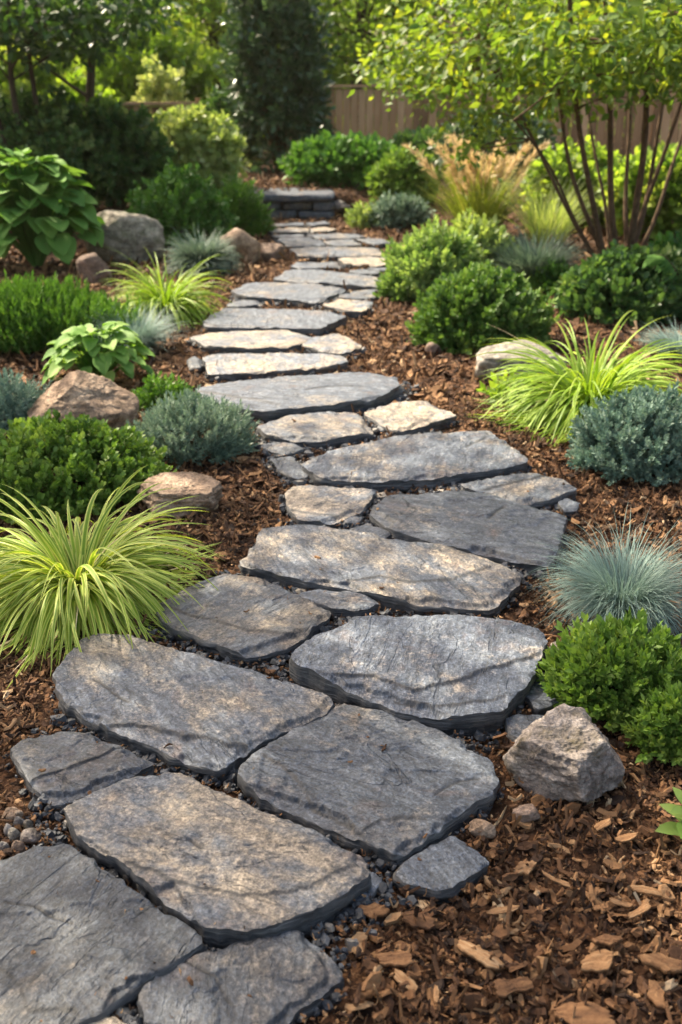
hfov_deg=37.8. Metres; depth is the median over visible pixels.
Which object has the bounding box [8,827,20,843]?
pebble
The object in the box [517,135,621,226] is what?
sunny shrub
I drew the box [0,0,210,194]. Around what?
slender tree
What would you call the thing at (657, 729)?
green mound
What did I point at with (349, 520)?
flat stone
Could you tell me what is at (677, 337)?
blue fescue
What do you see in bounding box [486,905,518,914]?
bark piece
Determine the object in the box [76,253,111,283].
boulder
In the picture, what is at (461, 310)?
round boxwood
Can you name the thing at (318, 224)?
stepping stone
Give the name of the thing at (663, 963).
bark piece
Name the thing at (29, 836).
pebble
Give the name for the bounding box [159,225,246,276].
blue tuft
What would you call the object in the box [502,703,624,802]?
boulder
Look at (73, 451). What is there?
boxwood mound
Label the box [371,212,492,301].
light shrub
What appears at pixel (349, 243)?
stepping stone
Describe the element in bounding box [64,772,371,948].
stepping stone
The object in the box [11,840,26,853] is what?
pebble
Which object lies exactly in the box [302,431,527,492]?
stepping stone
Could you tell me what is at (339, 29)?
woodland tree
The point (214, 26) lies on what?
woodland tree
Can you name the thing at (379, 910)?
bark piece
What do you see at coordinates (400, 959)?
bark piece
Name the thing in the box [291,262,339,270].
stepping stone
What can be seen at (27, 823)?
pebble
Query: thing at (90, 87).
slender tree
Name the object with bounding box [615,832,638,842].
bark piece
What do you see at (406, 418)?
stepping stone
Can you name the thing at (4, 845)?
pebble
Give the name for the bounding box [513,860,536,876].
bark piece
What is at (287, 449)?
stepping stone
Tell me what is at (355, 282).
stepping stone
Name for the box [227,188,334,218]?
stone step
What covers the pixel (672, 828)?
leafy sprig
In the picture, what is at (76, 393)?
boulder
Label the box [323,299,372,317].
stepping stone
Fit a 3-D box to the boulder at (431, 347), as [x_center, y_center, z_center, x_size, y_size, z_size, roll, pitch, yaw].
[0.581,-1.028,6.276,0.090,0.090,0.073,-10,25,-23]
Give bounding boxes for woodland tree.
[36,0,226,96]
[131,0,354,137]
[208,0,524,136]
[338,0,599,132]
[509,0,681,141]
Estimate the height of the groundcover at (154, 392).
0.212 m
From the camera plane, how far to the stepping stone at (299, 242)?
10.47 m
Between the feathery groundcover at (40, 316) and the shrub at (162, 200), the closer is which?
the feathery groundcover at (40, 316)
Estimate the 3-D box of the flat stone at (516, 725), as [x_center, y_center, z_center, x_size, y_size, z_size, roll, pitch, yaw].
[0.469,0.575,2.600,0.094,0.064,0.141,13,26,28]
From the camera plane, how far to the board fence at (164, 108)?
16.18 m
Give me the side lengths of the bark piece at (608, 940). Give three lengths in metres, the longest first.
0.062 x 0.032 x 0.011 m
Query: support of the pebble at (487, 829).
on the ground
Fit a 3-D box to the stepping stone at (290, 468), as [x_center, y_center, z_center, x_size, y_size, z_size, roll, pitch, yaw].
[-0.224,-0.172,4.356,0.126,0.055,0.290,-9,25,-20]
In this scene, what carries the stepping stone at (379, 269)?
on the ground
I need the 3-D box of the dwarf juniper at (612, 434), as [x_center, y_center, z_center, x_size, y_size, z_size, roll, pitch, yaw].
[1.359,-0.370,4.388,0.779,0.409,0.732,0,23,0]
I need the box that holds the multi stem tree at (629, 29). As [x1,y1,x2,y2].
[340,0,681,256]
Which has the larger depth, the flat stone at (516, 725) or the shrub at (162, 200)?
the shrub at (162, 200)
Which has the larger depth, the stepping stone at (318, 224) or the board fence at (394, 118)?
the board fence at (394, 118)
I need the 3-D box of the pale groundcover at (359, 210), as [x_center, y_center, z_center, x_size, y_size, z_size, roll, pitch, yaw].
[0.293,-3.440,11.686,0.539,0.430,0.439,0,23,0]
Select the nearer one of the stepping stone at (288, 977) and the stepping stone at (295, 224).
the stepping stone at (288, 977)
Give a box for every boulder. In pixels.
[27,370,138,430]
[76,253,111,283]
[85,210,165,263]
[137,471,223,517]
[219,228,260,262]
[261,243,284,259]
[331,200,351,212]
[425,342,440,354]
[474,340,566,382]
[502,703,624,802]
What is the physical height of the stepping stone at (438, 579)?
0.087 m
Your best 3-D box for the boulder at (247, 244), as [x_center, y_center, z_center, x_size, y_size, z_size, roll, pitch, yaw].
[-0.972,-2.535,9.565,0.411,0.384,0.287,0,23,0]
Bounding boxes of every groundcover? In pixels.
[0,269,150,353]
[130,370,199,410]
[344,200,378,229]
[526,255,569,293]
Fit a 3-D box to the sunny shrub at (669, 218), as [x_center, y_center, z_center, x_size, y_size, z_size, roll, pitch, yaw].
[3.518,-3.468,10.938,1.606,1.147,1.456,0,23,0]
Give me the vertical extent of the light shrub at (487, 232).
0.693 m
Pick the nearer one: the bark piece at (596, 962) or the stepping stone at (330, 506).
the bark piece at (596, 962)
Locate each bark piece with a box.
[358,902,389,918]
[375,951,413,967]
[393,969,417,993]
[402,911,434,930]
[433,985,438,1002]
[456,940,504,970]
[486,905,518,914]
[493,976,533,998]
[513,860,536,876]
[542,870,570,887]
[552,1002,615,1023]
[581,949,612,972]
[591,934,623,947]
[594,818,610,831]
[609,898,633,907]
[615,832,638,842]
[628,903,651,919]
[629,885,661,896]
[638,952,681,973]
[647,979,664,1009]
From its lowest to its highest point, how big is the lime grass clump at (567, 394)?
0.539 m
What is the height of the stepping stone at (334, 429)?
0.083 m
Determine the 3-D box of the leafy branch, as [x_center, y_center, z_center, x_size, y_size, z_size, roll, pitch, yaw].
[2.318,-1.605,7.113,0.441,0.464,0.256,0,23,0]
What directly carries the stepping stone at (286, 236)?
on the ground
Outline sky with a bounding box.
[177,2,670,89]
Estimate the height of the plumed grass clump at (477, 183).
1.230 m
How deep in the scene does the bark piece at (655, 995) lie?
1.82 m
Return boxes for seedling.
[476,365,533,405]
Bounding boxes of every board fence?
[122,98,200,120]
[285,80,681,161]
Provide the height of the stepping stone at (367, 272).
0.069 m
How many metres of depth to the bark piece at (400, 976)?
1.85 m
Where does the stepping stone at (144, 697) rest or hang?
on the ground
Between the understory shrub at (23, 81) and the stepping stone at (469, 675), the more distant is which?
the understory shrub at (23, 81)
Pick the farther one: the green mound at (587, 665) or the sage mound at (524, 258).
the sage mound at (524, 258)
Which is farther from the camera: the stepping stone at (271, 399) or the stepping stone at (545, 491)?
the stepping stone at (271, 399)
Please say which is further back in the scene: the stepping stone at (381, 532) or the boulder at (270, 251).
the boulder at (270, 251)
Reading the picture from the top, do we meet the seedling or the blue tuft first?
the blue tuft
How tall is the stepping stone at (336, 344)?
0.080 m
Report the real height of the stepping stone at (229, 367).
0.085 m
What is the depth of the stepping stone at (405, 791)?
2.34 m
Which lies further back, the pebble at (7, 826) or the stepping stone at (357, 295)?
the stepping stone at (357, 295)
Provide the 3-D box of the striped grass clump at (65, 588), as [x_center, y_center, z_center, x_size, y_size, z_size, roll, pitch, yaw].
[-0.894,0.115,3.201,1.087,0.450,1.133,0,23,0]
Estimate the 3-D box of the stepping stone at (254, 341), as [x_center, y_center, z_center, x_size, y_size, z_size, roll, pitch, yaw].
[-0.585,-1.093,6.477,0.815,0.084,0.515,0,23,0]
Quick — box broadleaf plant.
[0,146,104,266]
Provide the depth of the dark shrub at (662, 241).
8.22 m
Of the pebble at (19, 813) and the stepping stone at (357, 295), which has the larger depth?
the stepping stone at (357, 295)
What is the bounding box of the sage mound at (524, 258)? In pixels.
[487,221,587,287]
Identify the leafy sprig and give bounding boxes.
[655,787,681,838]
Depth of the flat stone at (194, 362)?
5.96 m
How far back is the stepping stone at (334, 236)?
10.92 m
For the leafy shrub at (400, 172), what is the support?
on the ground
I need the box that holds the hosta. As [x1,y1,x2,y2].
[42,321,155,383]
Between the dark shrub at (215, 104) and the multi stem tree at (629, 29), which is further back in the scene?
the dark shrub at (215, 104)
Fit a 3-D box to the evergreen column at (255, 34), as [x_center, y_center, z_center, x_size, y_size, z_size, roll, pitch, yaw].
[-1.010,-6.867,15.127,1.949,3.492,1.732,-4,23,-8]
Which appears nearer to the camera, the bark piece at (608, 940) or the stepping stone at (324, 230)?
the bark piece at (608, 940)
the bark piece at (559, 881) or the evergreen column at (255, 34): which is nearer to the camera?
the bark piece at (559, 881)
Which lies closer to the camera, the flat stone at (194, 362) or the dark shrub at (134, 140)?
the flat stone at (194, 362)
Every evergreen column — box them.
[210,0,341,174]
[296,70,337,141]
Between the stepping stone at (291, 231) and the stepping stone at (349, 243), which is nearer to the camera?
the stepping stone at (349, 243)
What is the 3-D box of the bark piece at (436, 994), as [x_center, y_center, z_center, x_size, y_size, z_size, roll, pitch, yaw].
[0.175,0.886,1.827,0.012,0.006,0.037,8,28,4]
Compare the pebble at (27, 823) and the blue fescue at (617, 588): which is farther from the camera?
the blue fescue at (617, 588)
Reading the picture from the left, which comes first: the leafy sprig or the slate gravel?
the slate gravel
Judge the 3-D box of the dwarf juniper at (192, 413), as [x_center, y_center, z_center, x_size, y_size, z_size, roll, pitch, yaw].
[-0.679,-0.420,4.550,0.667,0.322,0.600,0,23,0]
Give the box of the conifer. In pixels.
[0,365,52,434]
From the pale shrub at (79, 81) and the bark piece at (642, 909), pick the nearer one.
the bark piece at (642, 909)
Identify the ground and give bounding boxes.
[0,95,681,1023]
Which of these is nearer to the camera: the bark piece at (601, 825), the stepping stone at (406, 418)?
the bark piece at (601, 825)
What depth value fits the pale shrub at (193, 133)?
12.67 m
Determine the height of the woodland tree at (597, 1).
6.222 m
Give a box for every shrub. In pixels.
[0,33,97,108]
[0,83,123,218]
[42,68,118,109]
[59,96,180,211]
[75,27,223,109]
[124,157,239,247]
[131,53,189,119]
[146,101,251,192]
[201,75,267,167]
[216,168,278,236]
[276,129,400,190]
[362,189,436,228]
[364,143,441,203]
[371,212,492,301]
[388,124,443,177]
[425,105,561,185]
[439,206,518,269]
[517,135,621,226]
[548,239,681,327]
[594,140,681,242]
[637,228,681,265]
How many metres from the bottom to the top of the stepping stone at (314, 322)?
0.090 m
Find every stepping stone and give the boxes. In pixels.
[0,843,204,1023]
[10,731,155,813]
[52,633,334,783]
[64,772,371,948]
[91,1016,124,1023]
[138,930,343,1023]
[154,573,330,668]
[189,330,312,353]
[196,372,399,425]
[202,308,346,336]
[202,353,347,382]
[226,300,260,308]
[231,282,345,307]
[237,704,500,871]
[239,525,520,618]
[256,411,373,450]
[260,442,303,457]
[267,227,309,235]
[270,456,308,484]
[272,234,304,239]
[273,222,303,228]
[273,269,380,290]
[277,237,325,247]
[284,485,376,528]
[289,247,381,261]
[289,614,547,736]
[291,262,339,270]
[299,589,378,619]
[301,334,361,358]
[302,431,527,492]
[306,221,330,227]
[306,233,364,240]
[309,227,336,233]
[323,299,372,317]
[324,239,361,247]
[337,289,376,300]
[338,256,385,268]
[349,269,379,276]
[349,525,390,538]
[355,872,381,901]
[356,238,390,247]
[364,401,456,435]
[368,268,385,272]
[369,490,567,577]
[392,836,488,903]
[460,473,576,509]
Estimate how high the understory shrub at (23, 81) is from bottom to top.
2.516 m
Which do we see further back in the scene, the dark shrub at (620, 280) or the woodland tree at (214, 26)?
the woodland tree at (214, 26)
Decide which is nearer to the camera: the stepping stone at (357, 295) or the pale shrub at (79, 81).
the stepping stone at (357, 295)
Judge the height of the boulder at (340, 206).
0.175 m
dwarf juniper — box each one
[125,384,260,469]
[565,377,681,486]
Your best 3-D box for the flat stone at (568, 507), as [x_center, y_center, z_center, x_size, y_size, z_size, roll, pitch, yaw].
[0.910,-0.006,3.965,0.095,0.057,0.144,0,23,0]
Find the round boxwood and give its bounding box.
[405,259,559,354]
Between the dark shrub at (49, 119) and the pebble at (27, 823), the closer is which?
the pebble at (27, 823)
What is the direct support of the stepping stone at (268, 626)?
on the ground
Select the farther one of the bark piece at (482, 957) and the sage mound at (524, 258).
the sage mound at (524, 258)
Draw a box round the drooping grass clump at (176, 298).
[96,247,235,331]
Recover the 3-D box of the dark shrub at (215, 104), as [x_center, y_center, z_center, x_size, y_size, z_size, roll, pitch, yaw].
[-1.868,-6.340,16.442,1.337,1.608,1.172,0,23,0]
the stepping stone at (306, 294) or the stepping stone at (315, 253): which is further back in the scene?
the stepping stone at (315, 253)
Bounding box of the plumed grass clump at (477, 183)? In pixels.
[402,130,557,227]
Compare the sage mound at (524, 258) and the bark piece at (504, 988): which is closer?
the bark piece at (504, 988)
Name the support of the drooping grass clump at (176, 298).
on the ground
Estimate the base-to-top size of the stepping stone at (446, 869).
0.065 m
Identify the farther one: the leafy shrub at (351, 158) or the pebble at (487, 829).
the leafy shrub at (351, 158)
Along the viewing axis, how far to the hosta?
5.52 m
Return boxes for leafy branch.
[641,254,679,291]
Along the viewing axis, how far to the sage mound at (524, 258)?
8.25 m
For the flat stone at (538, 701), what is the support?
on the ground
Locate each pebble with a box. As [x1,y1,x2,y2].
[0,841,9,856]
[2,807,21,822]
[3,823,11,836]
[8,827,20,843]
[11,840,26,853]
[12,816,23,830]
[14,810,24,816]
[19,828,40,844]
[23,819,33,828]
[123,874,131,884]
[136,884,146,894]
[399,386,404,394]
[468,819,495,838]
[512,804,540,822]
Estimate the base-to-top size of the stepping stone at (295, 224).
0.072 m
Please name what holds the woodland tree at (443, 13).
on the ground
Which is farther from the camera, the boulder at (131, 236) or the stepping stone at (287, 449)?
the boulder at (131, 236)
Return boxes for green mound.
[531,606,681,736]
[619,677,681,765]
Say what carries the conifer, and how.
on the ground
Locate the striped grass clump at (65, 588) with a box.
[0,464,224,687]
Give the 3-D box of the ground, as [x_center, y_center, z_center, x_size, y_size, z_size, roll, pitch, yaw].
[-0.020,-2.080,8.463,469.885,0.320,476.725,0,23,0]
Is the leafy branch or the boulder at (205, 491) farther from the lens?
the leafy branch
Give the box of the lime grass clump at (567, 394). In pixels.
[462,310,681,448]
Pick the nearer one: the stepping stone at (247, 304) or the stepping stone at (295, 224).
the stepping stone at (247, 304)
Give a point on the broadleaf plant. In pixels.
(31, 220)
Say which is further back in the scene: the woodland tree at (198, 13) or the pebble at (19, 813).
the woodland tree at (198, 13)
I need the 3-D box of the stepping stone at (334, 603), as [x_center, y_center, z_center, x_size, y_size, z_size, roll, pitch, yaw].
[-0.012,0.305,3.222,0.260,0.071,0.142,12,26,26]
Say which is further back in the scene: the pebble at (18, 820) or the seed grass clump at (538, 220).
the seed grass clump at (538, 220)
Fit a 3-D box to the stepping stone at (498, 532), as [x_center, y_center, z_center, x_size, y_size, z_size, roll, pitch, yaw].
[0.497,0.053,3.794,0.766,0.087,0.553,11,26,25]
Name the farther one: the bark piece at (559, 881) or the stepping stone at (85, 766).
the stepping stone at (85, 766)
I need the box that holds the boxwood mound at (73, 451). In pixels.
[0,409,176,524]
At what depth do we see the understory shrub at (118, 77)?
17.77 m
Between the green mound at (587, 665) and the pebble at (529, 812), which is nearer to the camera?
the pebble at (529, 812)
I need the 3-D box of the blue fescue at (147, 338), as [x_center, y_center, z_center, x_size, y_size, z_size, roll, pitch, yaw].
[-1.296,-1.164,6.270,0.797,0.408,0.818,0,23,0]
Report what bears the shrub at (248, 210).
on the ground
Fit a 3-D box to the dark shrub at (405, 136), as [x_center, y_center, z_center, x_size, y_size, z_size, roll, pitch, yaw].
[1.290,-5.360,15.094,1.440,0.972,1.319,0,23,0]
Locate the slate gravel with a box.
[2,225,569,1023]
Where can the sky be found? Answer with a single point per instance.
(405, 42)
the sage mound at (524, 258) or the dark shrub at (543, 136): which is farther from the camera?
the dark shrub at (543, 136)
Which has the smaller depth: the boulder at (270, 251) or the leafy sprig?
the leafy sprig
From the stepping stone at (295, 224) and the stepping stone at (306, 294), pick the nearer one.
the stepping stone at (306, 294)
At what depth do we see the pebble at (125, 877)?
2.09 m
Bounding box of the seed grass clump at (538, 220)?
[486,171,604,248]
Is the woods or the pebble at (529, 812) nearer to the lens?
the pebble at (529, 812)
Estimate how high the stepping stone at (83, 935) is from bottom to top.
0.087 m
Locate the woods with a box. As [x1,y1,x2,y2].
[69,0,681,138]
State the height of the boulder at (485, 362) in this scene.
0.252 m
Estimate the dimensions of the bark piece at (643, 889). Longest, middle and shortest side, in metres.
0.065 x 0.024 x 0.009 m
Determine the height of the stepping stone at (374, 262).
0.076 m
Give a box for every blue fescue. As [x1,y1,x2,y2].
[81,296,188,357]
[526,504,681,642]
[627,317,681,360]
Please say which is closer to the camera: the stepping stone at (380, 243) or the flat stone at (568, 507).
the flat stone at (568, 507)
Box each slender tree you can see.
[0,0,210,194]
[0,1,172,113]
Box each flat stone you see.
[186,356,201,373]
[342,516,362,528]
[504,714,543,743]
[525,678,558,714]
[557,498,580,519]
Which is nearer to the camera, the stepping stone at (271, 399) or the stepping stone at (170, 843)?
the stepping stone at (170, 843)
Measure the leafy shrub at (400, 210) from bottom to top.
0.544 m

